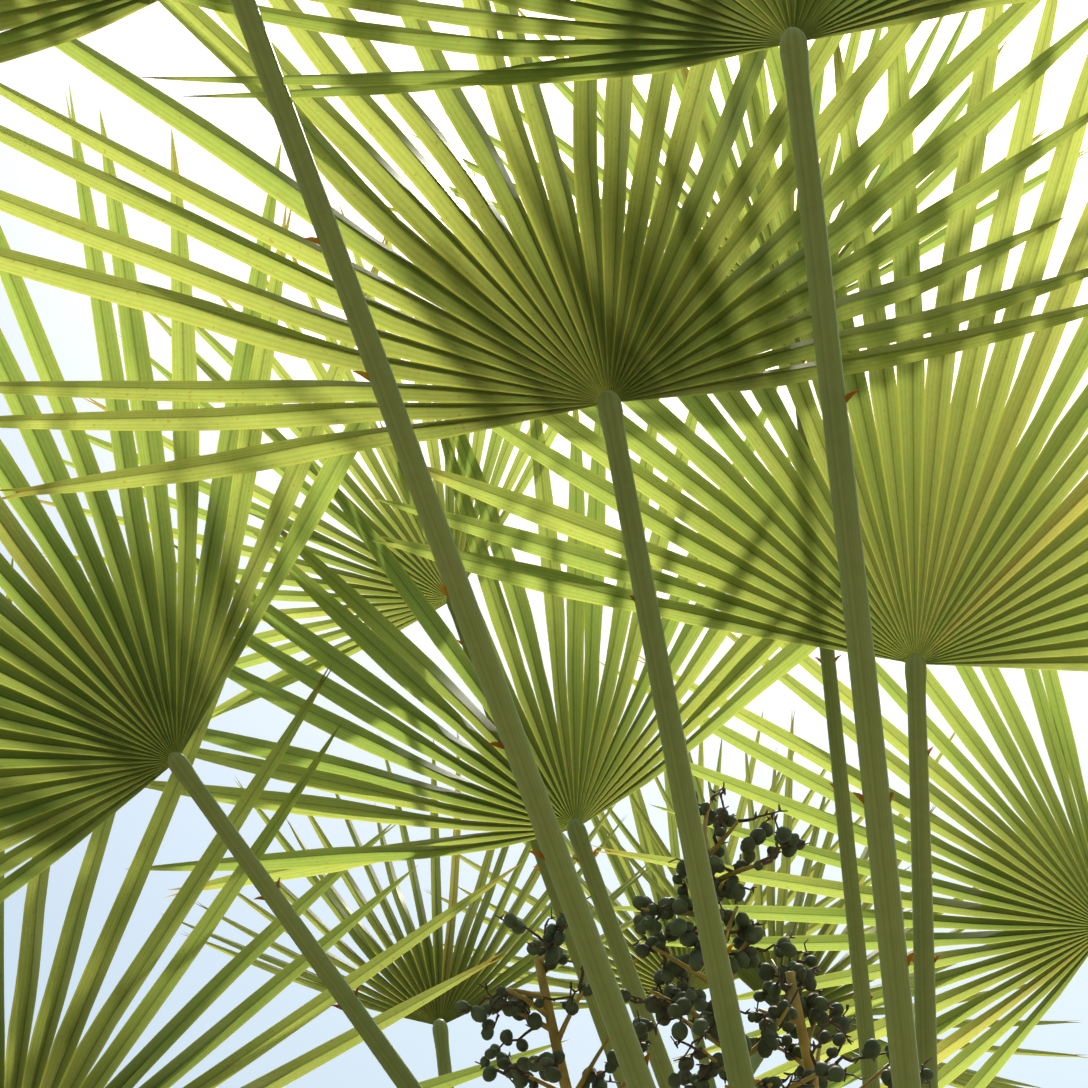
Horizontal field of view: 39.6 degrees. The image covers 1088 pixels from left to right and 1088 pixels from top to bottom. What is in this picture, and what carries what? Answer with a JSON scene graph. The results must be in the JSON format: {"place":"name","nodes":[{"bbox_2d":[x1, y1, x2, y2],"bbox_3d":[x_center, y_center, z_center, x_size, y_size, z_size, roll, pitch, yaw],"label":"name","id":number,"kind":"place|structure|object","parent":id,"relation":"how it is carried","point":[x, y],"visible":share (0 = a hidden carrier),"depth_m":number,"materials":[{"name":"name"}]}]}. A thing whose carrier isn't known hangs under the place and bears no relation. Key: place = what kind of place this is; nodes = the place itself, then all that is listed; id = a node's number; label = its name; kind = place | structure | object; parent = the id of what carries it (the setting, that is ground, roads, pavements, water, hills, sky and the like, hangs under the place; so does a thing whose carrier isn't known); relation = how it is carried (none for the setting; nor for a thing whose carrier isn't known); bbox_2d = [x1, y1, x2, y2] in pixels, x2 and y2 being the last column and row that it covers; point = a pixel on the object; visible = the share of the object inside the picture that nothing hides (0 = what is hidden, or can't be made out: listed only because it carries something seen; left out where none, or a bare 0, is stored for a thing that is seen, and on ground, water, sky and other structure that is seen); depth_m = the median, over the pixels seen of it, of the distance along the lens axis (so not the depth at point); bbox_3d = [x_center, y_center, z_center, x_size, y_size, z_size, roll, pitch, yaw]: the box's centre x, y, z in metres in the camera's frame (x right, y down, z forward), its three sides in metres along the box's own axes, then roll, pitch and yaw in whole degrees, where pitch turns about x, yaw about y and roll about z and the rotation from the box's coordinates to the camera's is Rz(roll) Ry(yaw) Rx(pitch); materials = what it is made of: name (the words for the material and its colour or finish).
{"place":"outdoors","nodes":[
{"label":"outdoors","id":0,"kind":"place"},
{"bbox_2d":[0,0,1087,1087],"label":"sky","id":1,"kind":"structure","parent":0,"point":[149,41],"materials":[{"name":"white"}]},
{"bbox_3d":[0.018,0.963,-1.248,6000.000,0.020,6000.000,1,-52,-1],"label":"ground","id":2,"kind":"structure","parent":0,"visible":0},
{"bbox_3d":[0.243,1.396,0.225,0.422,1.828,0.430,1,-52,-1],"label":"palm trunk","id":3,"kind":"object","parent":2,"relation":"on","visible":0},
{"bbox_2d":[167,0,937,1087],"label":"palm leaf stalks","id":4,"kind":"object","parent":3,"relation":"on","point":[911,1036],"visible":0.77,"depth_m":0.70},
{"bbox_2d":[0,0,1087,1087],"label":"palm fronds","id":5,"kind":"object","parent":4,"relation":"attached to","point":[555,306],"visible":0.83,"depth_m":1.15,"materials":[{"name":"green plant"}]},
{"bbox_2d":[254,237,940,1087],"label":"thorns","id":6,"kind":"object","parent":4,"relation":"attached to","point":[500,745],"visible":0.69,"depth_m":0.70},
{"bbox_2d":[505,800,889,1087],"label":"fruit stalks","id":7,"kind":"object","parent":3,"relation":"on","point":[546,1011],"visible":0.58,"depth_m":1.01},
{"bbox_2d":[458,782,931,1087],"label":"palm fruits","id":8,"kind":"object","parent":7,"relation":"on","point":[776,850],"visible":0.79,"depth_m":0.97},
{"bbox_2d":[455,802,933,1087],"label":"fruit clusters","id":9,"kind":"object","parent":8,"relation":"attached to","point":[769,1041],"visible":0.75,"depth_m":0.97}
]}

